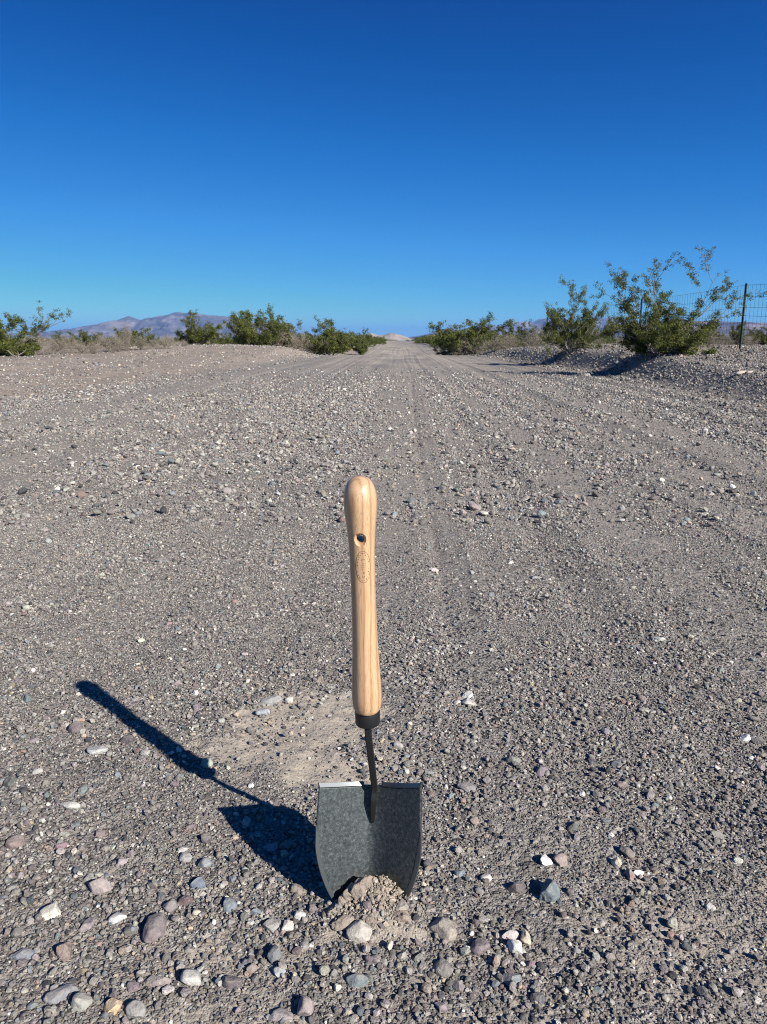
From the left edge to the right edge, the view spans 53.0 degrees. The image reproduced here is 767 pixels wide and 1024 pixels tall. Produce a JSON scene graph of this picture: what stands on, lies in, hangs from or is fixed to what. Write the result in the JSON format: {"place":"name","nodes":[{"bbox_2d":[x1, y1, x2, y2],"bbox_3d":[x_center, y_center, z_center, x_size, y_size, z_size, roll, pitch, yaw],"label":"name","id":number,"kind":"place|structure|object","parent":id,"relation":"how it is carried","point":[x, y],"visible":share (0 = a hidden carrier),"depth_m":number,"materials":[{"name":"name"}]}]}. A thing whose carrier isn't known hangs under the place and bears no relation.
{"place":"outdoors","nodes":[
{"label":"outdoors","id":0,"kind":"place"},
{"bbox_2d":[6,312,314,339],"bbox_3d":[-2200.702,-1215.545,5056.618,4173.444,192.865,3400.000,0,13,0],"label":"mountains","id":1,"kind":"structure","parent":0,"point":[163,325],"depth_m":4594.82,"materials":[{"name":"stone"}]},
{"bbox_2d":[0,341,766,1023],"bbox_3d":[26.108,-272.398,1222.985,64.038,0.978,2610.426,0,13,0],"label":"road","id":2,"kind":"structure","parent":0,"point":[396,357],"depth_m":1.55,"materials":[{"name":"gravel"}]},
{"bbox_2d":[2,776,17,786],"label":"stone","id":3,"kind":"object","parent":2,"relation":"on","point":[9,781],"visible":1,"depth_m":1.37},
{"bbox_2d":[5,835,25,849],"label":"rock","id":4,"kind":"object","parent":2,"relation":"on","point":[14,841],"visible":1,"depth_m":1.21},
{"bbox_2d":[10,927,23,936],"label":"stone","id":5,"kind":"object","parent":2,"relation":"on","point":[16,931],"visible":1,"depth_m":1.02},
{"bbox_2d":[12,948,34,960],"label":"stone","id":6,"kind":"object","parent":2,"relation":"on","point":[28,953],"visible":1,"depth_m":0.99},
{"bbox_2d":[40,902,60,919],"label":"rock","id":7,"kind":"object","parent":2,"relation":"on","point":[51,911],"visible":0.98,"depth_m":1.05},
{"bbox_2d":[43,983,78,1004],"bbox_3d":[-0.390,0.584,0.930,0.040,0.014,0.020,-5,15,-16],"label":"rock","id":8,"kind":"object","parent":2,"relation":"on","point":[58,994],"visible":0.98,"depth_m":0.93,"materials":[{"name":"stone"}]},
{"bbox_2d":[56,942,71,961],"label":"rock","id":9,"kind":"object","parent":2,"relation":"on","point":[63,951],"visible":1,"depth_m":0.99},
{"bbox_2d":[59,801,80,809],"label":"rock","id":10,"kind":"object","parent":2,"relation":"on","point":[71,805],"visible":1,"depth_m":1.30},
{"bbox_2d":[67,721,82,733],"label":"rock","id":11,"kind":"object","parent":2,"relation":"on","point":[74,727],"visible":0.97,"depth_m":1.56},
{"bbox_2d":[71,992,92,1011],"bbox_3d":[-0.359,0.583,0.916,0.024,0.017,0.020,8,6,6],"label":"rock","id":12,"kind":"object","parent":2,"relation":"on","point":[81,1001],"visible":1,"depth_m":0.91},
{"bbox_2d":[78,917,94,932],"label":"rock","id":13,"kind":"object","parent":2,"relation":"on","point":[87,924],"visible":1,"depth_m":1.03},
{"bbox_2d":[86,745,108,754],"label":"rock","id":14,"kind":"object","parent":2,"relation":"on","point":[93,750],"visible":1,"depth_m":1.49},
{"bbox_2d":[88,878,111,895],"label":"rock","id":15,"kind":"object","parent":2,"relation":"on","point":[99,886],"visible":1,"depth_m":1.10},
{"bbox_2d":[103,997,121,1015],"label":"rock","id":16,"kind":"object","parent":2,"relation":"on","point":[112,1004],"visible":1,"depth_m":0.91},
{"bbox_2d":[107,912,126,924],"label":"stone","id":17,"kind":"object","parent":2,"relation":"on","point":[114,918],"visible":1,"depth_m":1.05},
{"bbox_2d":[119,735,134,744],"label":"rock","id":18,"kind":"object","parent":2,"relation":"on","point":[128,739],"visible":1,"depth_m":1.52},
{"bbox_2d":[127,981,138,992],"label":"stone","id":19,"kind":"object","parent":2,"relation":"on","point":[132,986],"visible":1,"depth_m":0.94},
{"bbox_2d":[126,1000,145,1017],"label":"rock","id":20,"kind":"object","parent":2,"relation":"on","point":[135,1008],"visible":1,"depth_m":0.90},
{"bbox_2d":[142,912,166,943],"bbox_3d":[-0.308,0.563,1.035,0.029,0.034,0.047,2,5,4],"label":"rock","id":21,"kind":"object","parent":2,"relation":"on","point":[155,928],"visible":0.99,"depth_m":1.02,"materials":[{"name":"stone"}]},
{"bbox_2d":[143,975,171,986],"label":"rock","id":22,"kind":"object","parent":2,"relation":"on","point":[154,980],"visible":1,"depth_m":0.95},
{"bbox_2d":[162,900,177,913],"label":"rock","id":23,"kind":"object","parent":2,"relation":"on","point":[171,906],"visible":1,"depth_m":1.07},
{"bbox_2d":[178,895,192,904],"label":"rock","id":24,"kind":"object","parent":2,"relation":"on","point":[185,899],"visible":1,"depth_m":1.09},
{"bbox_2d":[179,852,191,861],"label":"rock","id":25,"kind":"object","parent":2,"relation":"on","point":[185,857],"visible":1,"depth_m":1.17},
{"bbox_2d":[180,969,200,985],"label":"rock","id":26,"kind":"object","parent":2,"relation":"on","point":[189,977],"visible":1,"depth_m":0.95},
{"bbox_2d":[190,876,205,888],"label":"stone","id":27,"kind":"object","parent":2,"relation":"on","point":[199,881],"visible":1,"depth_m":1.12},
{"bbox_2d":[198,857,211,868],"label":"rock","id":28,"kind":"object","parent":2,"relation":"on","point":[205,863],"visible":1,"depth_m":1.16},
{"bbox_2d":[201,833,211,842],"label":"rock","id":29,"kind":"object","parent":2,"relation":"on","point":[206,837],"visible":1,"depth_m":1.22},
{"bbox_2d":[201,758,212,767],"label":"stone","id":30,"kind":"object","parent":2,"relation":"on","point":[206,762],"visible":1,"depth_m":1.44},
{"bbox_2d":[223,897,236,912],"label":"rock","id":31,"kind":"object","parent":2,"relation":"on","point":[229,903],"visible":1,"depth_m":1.07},
{"bbox_2d":[221,975,242,988],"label":"rock","id":32,"kind":"object","parent":2,"relation":"on","point":[228,981],"visible":1,"depth_m":0.94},
{"bbox_2d":[246,963,257,974],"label":"rock","id":33,"kind":"object","parent":2,"relation":"on","point":[251,968],"visible":1,"depth_m":0.97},
{"bbox_2d":[262,917,278,932],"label":"rock","id":34,"kind":"object","parent":2,"relation":"on","point":[271,925],"visible":1,"depth_m":1.03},
{"bbox_2d":[264,843,277,852],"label":"rock","id":35,"kind":"object","parent":2,"relation":"on","point":[272,847],"visible":1,"depth_m":1.20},
{"bbox_2d":[260,695,282,704],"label":"rock","id":36,"kind":"object","parent":2,"relation":"on","point":[273,700],"visible":0.97,"depth_m":1.69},
{"bbox_2d":[267,944,281,963],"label":"rock","id":37,"kind":"object","parent":2,"relation":"on","point":[274,954],"visible":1,"depth_m":0.98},
{"bbox_2d":[268,1008,293,1021],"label":"rock","id":38,"kind":"object","parent":2,"relation":"on","point":[277,1015],"visible":1,"depth_m":0.90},
{"bbox_2d":[278,839,295,849],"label":"stone","id":39,"kind":"object","parent":2,"relation":"on","point":[286,844],"visible":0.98,"depth_m":1.20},
{"bbox_2d":[281,920,293,930],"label":"rock","id":40,"kind":"object","parent":2,"relation":"on","point":[288,925],"visible":1,"depth_m":1.04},
{"bbox_2d":[290,883,303,894],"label":"stone","id":41,"kind":"object","parent":2,"relation":"on","point":[297,888],"visible":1,"depth_m":1.11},
{"bbox_2d":[294,910,305,919],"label":"rock","id":42,"kind":"object","parent":2,"relation":"on","point":[299,914],"visible":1,"depth_m":1.05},
{"bbox_2d":[297,995,313,1016],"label":"rock","id":43,"kind":"object","parent":2,"relation":"on","point":[305,1008],"visible":1,"depth_m":0.90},
{"bbox_2d":[330,914,355,930],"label":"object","id":44,"kind":"object","parent":2,"relation":"on","point":[342,922],"visible":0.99,"depth_m":1.03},
{"bbox_2d":[341,886,353,901],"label":"soil clod","id":45,"kind":"object","parent":2,"relation":"on","point":[346,895],"visible":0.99,"depth_m":1.06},
{"bbox_2d":[345,973,368,987],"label":"rock","id":46,"kind":"object","parent":2,"relation":"on","point":[356,980],"visible":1,"depth_m":0.95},
{"bbox_2d":[346,920,371,942],"bbox_3d":[-0.032,0.557,1.022,0.035,0.026,0.026,2,13,9],"label":"rock","id":47,"kind":"object","parent":2,"relation":"on","point":[359,931],"visible":1,"depth_m":1.01,"materials":[{"name":"stone"}]},
{"bbox_2d":[350,875,380,902],"bbox_3d":[-0.023,0.524,1.069,0.050,0.044,0.030,-13,21,-17],"label":"rock","id":48,"kind":"object","parent":2,"relation":"on","point":[359,886],"visible":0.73,"depth_m":1.06,"materials":[{"name":"stone"}]},
{"bbox_2d":[315,475,422,901],"bbox_3d":[-0.021,0.270,1.037,0.149,0.650,0.077,0,13,0],"label":"hand shovel","id":49,"kind":"object","parent":2,"relation":"on","point":[373,828],"visible":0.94,"depth_m":1.06,"materials":[{"name":"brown wood"}]},
{"bbox_2d":[364,955,379,965],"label":"stone","id":50,"kind":"object","parent":2,"relation":"on","point":[369,958],"visible":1,"depth_m":0.97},
{"bbox_2d":[308,875,444,948],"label":"soil crumbs","id":51,"kind":"object","parent":2,"relation":"on","point":[376,892],"visible":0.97,"depth_m":1.05,"materials":[{"name":"soil"}]},
{"bbox_2d":[395,900,408,910],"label":"rock","id":52,"kind":"object","parent":2,"relation":"on","point":[401,905],"visible":1,"depth_m":1.04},
{"bbox_2d":[393,910,412,923],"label":"soil clod","id":53,"kind":"object","parent":2,"relation":"on","point":[403,916],"visible":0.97,"depth_m":1.03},
{"bbox_2d":[434,1002,446,1011],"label":"stone","id":54,"kind":"object","parent":2,"relation":"on","point":[442,1006],"visible":1,"depth_m":0.91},
{"bbox_2d":[428,916,456,941],"bbox_3d":[0.082,0.556,1.025,0.043,0.025,0.034,-2,14,-13],"label":"rock","id":55,"kind":"object","parent":2,"relation":"on","point":[442,927],"visible":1,"depth_m":1.02,"materials":[{"name":"stone"}]},
{"bbox_2d":[432,958,453,977],"bbox_3d":[0.074,0.575,0.967,0.020,0.015,0.028,-7,15,-30],"label":"stone","id":56,"kind":"object","parent":2,"relation":"on","point":[443,967],"visible":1,"depth_m":0.96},
{"bbox_2d":[452,980,463,991],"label":"stone","id":57,"kind":"object","parent":2,"relation":"on","point":[457,985],"visible":1,"depth_m":0.94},
{"bbox_2d":[457,781,475,791],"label":"stone","id":58,"kind":"object","parent":2,"relation":"on","point":[466,786],"visible":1,"depth_m":1.36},
{"bbox_2d":[470,937,489,955],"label":"rock","id":59,"kind":"object","parent":2,"relation":"on","point":[480,946],"visible":1,"depth_m":0.99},
{"bbox_2d":[501,930,520,939],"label":"rock","id":60,"kind":"object","parent":2,"relation":"on","point":[513,934],"visible":0.99,"depth_m":1.02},
{"bbox_2d":[502,973,521,985],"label":"rock","id":61,"kind":"object","parent":2,"relation":"on","point":[508,978],"visible":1,"depth_m":0.95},
{"bbox_2d":[507,940,521,953],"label":"rock","id":62,"kind":"object","parent":2,"relation":"on","point":[514,946],"visible":1,"depth_m":0.99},
{"bbox_2d":[506,881,525,892],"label":"rock","id":63,"kind":"object","parent":2,"relation":"on","point":[517,887],"visible":1,"depth_m":1.11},
{"bbox_2d":[520,929,530,945],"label":"rock","id":64,"kind":"object","parent":2,"relation":"on","point":[525,938],"visible":0.99,"depth_m":1.01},
{"bbox_2d":[529,992,545,1003],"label":"stone","id":65,"kind":"object","parent":2,"relation":"on","point":[539,997],"visible":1,"depth_m":0.92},
{"bbox_2d":[535,765,547,776],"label":"stone","id":66,"kind":"object","parent":2,"relation":"on","point":[540,770],"visible":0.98,"depth_m":1.40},
{"bbox_2d":[540,854,552,865],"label":"rock","id":67,"kind":"object","parent":2,"relation":"on","point":[545,860],"visible":1,"depth_m":1.17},
{"bbox_2d":[538,878,559,902],"bbox_3d":[0.240,0.544,1.101,0.028,0.033,0.035,9,16,35],"label":"rock","id":68,"kind":"object","parent":2,"relation":"on","point":[550,890],"visible":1,"depth_m":1.09,"materials":[{"name":"stone"}]},
{"bbox_2d":[553,853,567,866],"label":"rock","id":69,"kind":"object","parent":2,"relation":"on","point":[560,859],"visible":1,"depth_m":1.17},
{"bbox_2d":[566,820,580,831],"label":"stone","id":70,"kind":"object","parent":2,"relation":"on","point":[573,826],"visible":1,"depth_m":1.25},
{"bbox_2d":[610,857,621,868],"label":"rock","id":71,"kind":"object","parent":2,"relation":"on","point":[616,862],"visible":1,"depth_m":1.16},
{"bbox_2d":[619,845,634,858],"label":"stone","id":72,"kind":"object","parent":2,"relation":"on","point":[628,852],"visible":1,"depth_m":1.19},
{"bbox_2d":[625,868,634,880],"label":"rock","id":73,"kind":"object","parent":2,"relation":"on","point":[630,874],"visible":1,"depth_m":1.14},
{"bbox_2d":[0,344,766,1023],"bbox_3d":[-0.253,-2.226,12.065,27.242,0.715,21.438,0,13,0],"label":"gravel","id":74,"kind":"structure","parent":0,"point":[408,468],"depth_m":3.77,"materials":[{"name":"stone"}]},
{"bbox_2d":[0,340,766,410],"bbox_3d":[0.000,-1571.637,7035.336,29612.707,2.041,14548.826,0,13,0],"label":"ground","id":75,"kind":"structure","parent":0,"point":[110,356],"depth_m":18.15,"materials":[{"name":"gravel"}]},
{"bbox_2d":[0,300,72,355],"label":"creosote bush","id":76,"kind":"object","parent":75,"relation":"on","point":[9,343],"visible":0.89,"depth_m":24.47,"materials":[{"name":"green plant"}]},
{"bbox_2d":[40,336,73,353],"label":"dry shrub","id":77,"kind":"object","parent":75,"relation":"on","point":[55,347],"visible":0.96,"depth_m":26.86,"materials":[{"name":"brown plant"}]},
{"bbox_2d":[50,331,78,346],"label":"creosote bush","id":78,"kind":"object","parent":75,"relation":"on","point":[55,337],"visible":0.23,"depth_m":36.92,"materials":[{"name":"green plant"}]},
{"bbox_2d":[56,333,79,348],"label":"dry shrub","id":79,"kind":"object","parent":75,"relation":"on","point":[71,343],"visible":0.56,"depth_m":32.19,"materials":[{"name":"brown plant"}]},
{"bbox_2d":[64,336,96,352],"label":"dry shrub","id":80,"kind":"object","parent":75,"relation":"on","point":[78,348],"visible":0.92,"depth_m":27.42,"materials":[{"name":"brown plant"}]},
{"bbox_2d":[67,328,102,345],"bbox_3d":[-15.080,-8.854,39.087,2.004,0.965,1.660,-5,13,-20],"label":"creosote bush","id":81,"kind":"object","parent":75,"relation":"on","point":[85,336],"visible":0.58,"depth_m":38.82,"materials":[{"name":"green plant"}]},
{"bbox_2d":[81,340,102,353],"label":"dry shrub","id":82,"kind":"object","parent":75,"relation":"on","point":[93,348],"visible":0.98,"depth_m":27.37,"materials":[{"name":"brown plant"}]},
{"bbox_2d":[91,330,128,351],"bbox_3d":[-10.125,-6.271,28.342,1.426,0.828,1.540,-7,14,-27],"label":"dry shrub","id":83,"kind":"object","parent":75,"relation":"on","point":[108,345],"visible":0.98,"depth_m":28.36,"materials":[{"name":"brown plant"}]},
{"bbox_2d":[105,333,138,350],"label":"dry shrub","id":84,"kind":"object","parent":75,"relation":"on","point":[128,347],"visible":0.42,"depth_m":29.31,"materials":[{"name":"brown plant"}]},
{"bbox_2d":[119,322,135,349],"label":"dry shrub","id":85,"kind":"object","parent":75,"relation":"on","point":[126,332],"visible":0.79,"depth_m":30.15,"materials":[{"name":"brown plant"}]},
{"bbox_2d":[113,326,151,345],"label":"creosote bush","id":86,"kind":"object","parent":75,"relation":"on","point":[135,333],"visible":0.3,"depth_m":46.96,"materials":[{"name":"green plant"}]},
{"bbox_2d":[131,335,152,349],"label":"dry shrub","id":87,"kind":"object","parent":75,"relation":"on","point":[141,345],"visible":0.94,"depth_m":30.17,"materials":[{"name":"brown plant"}]},
{"bbox_2d":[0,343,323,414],"bbox_3d":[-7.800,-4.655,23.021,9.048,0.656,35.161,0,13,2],"label":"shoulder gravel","id":88,"kind":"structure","parent":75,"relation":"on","point":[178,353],"depth_m":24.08,"materials":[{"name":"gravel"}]},
{"bbox_2d":[149,333,182,348],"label":"dry shrub","id":89,"kind":"object","parent":75,"relation":"on","point":[164,344],"visible":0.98,"depth_m":31.28,"materials":[{"name":"brown plant"}]},
{"bbox_2d":[175,308,223,344],"bbox_3d":[-8.664,-8.445,36.078,2.355,2.198,1.754,-1,13,-7],"label":"creosote bush","id":90,"kind":"object","parent":75,"relation":"on","point":[192,335],"visible":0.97,"depth_m":35.86,"materials":[{"name":"green plant"}]},
{"bbox_2d":[213,331,241,344],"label":"creosote bush","id":91,"kind":"object","parent":75,"relation":"on","point":[228,340],"visible":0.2,"depth_m":46.50,"materials":[{"name":"green plant"}]},
{"bbox_2d":[223,303,293,345],"bbox_3d":[-6.738,-9.739,40.450,3.638,2.536,4.390,-6,14,-24],"label":"creosote bush","id":92,"kind":"object","parent":75,"relation":"on","point":[248,335],"visible":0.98,"depth_m":39.85,"materials":[{"name":"green plant"}]},
{"bbox_2d":[257,319,302,348],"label":"dry shrub","id":93,"kind":"object","parent":75,"relation":"on","point":[281,341],"visible":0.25,"depth_m":41.73,"materials":[{"name":"brown plant"}]},
{"bbox_2d":[259,314,302,346],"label":"creosote bush","id":94,"kind":"object","parent":75,"relation":"on","point":[291,325],"visible":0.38,"depth_m":42.02,"materials":[{"name":"green plant"}]},
{"bbox_2d":[277,331,313,351],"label":"dry shrub","id":95,"kind":"object","parent":75,"relation":"on","point":[299,345],"visible":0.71,"depth_m":41.80,"materials":[{"name":"brown plant"}]},
{"bbox_2d":[292,315,355,354],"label":"creosote bush","id":96,"kind":"object","parent":75,"relation":"on","point":[335,345],"visible":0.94,"depth_m":42.08,"materials":[{"name":"green plant"}]},
{"bbox_2d":[350,328,371,354],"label":"creosote bush","id":97,"kind":"object","parent":75,"relation":"on","point":[360,348],"visible":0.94,"depth_m":54.53,"materials":[{"name":"green plant"}]},
{"bbox_2d":[434,334,456,354],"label":"creosote bush","id":98,"kind":"object","parent":75,"relation":"on","point":[444,352],"visible":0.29,"depth_m":43.14,"materials":[{"name":"green plant"}]},
{"bbox_2d":[423,310,514,354],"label":"creosote bush","id":99,"kind":"object","parent":75,"relation":"on","point":[481,328],"visible":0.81,"depth_m":41.74,"materials":[{"name":"green plant"}]},
{"bbox_2d":[454,335,492,354],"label":"dry shrub","id":100,"kind":"object","parent":75,"relation":"on","point":[477,349],"visible":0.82,"depth_m":41.27,"materials":[{"name":"brown plant"}]},
{"bbox_2d":[483,335,508,351],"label":"dry shrub","id":101,"kind":"object","parent":75,"relation":"on","point":[495,346],"visible":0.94,"depth_m":38.95,"materials":[{"name":"brown plant"}]},
{"bbox_2d":[494,332,526,348],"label":"dry shrub","id":102,"kind":"object","parent":75,"relation":"on","point":[508,342],"visible":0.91,"depth_m":38.92,"materials":[{"name":"brown plant"}]},
{"bbox_2d":[500,318,545,346],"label":"creosote bush","id":103,"kind":"object","parent":75,"relation":"on","point":[512,330],"visible":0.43,"depth_m":44.52,"materials":[{"name":"green plant"}]},
{"bbox_2d":[515,330,552,346],"bbox_3d":[6.994,-7.913,35.046,1.938,1.078,1.877,-2,13,-7],"label":"dry shrub","id":104,"kind":"object","parent":75,"relation":"on","point":[533,343],"visible":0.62,"depth_m":35.15,"materials":[{"name":"brown plant"}]},
{"bbox_2d":[529,324,566,346],"bbox_3d":[6.858,-7.327,32.152,1.723,1.320,2.106,6,14,23],"label":"dry shrub","id":105,"kind":"object","parent":75,"relation":"on","point":[541,342],"visible":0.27,"depth_m":32.25,"materials":[{"name":"brown plant"}]},
{"bbox_2d":[537,274,618,356],"bbox_3d":[5.906,-5.513,23.452,2.440,3.304,2.164,2,13,10],"label":"creosote bush","id":106,"kind":"object","parent":75,"relation":"on","point":[586,326],"visible":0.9,"depth_m":23.13,"materials":[{"name":"green plant"}]},
{"bbox_2d":[521,283,766,348],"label":"wire fence","id":107,"kind":"object","parent":75,"relation":"on","point":[742,321],"visible":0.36,"depth_m":17.70,"materials":[{"name":"grey"}]},
{"bbox_2d":[589,244,766,355],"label":"creosote bush","id":108,"kind":"object","parent":75,"relation":"on","point":[671,333],"visible":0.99,"depth_m":16.36,"materials":[{"name":"green plant"}]},
{"bbox_2d":[721,321,750,344],"bbox_3d":[11.168,-5.662,24.360,1.114,0.810,0.711,9,15,34],"label":"creosote bush","id":109,"kind":"object","parent":75,"relation":"on","point":[732,333],"visible":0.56,"depth_m":24.25,"materials":[{"name":"green plant"}]},
{"bbox_2d":[746,326,766,344],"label":"creosote bush","id":110,"kind":"object","parent":75,"relation":"on","point":[763,338],"visible":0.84,"depth_m":23.27,"materials":[{"name":"green plant"}]},
{"bbox_2d":[0,0,766,336],"label":"sky","id":111,"kind":"structure","parent":0,"point":[383,167],"materials":[{"name":"blue"}]},
{"bbox_2d":[368,333,411,340],"bbox_3d":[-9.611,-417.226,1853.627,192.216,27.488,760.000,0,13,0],"label":"pale hills","id":112,"kind":"structure","parent":0,"point":[394,336],"depth_m":1742.46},
{"bbox_2d":[413,317,638,336],"bbox_3d":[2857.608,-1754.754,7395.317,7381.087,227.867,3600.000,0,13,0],"label":"mountains","id":113,"kind":"structure","parent":0,"point":[543,321],"depth_m":7231.98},
{"bbox_2d":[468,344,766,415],"bbox_3d":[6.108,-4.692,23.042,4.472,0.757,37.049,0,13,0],"label":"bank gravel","id":114,"kind":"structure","parent":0,"point":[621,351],"depth_m":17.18,"materials":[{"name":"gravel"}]},
{"bbox_2d":[588,321,766,338],"bbox_3d":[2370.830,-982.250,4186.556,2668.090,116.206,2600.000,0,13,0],"label":"mesa","id":115,"kind":"structure","parent":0,"point":[727,327],"depth_m":3864.76,"materials":[{"name":"stone"}]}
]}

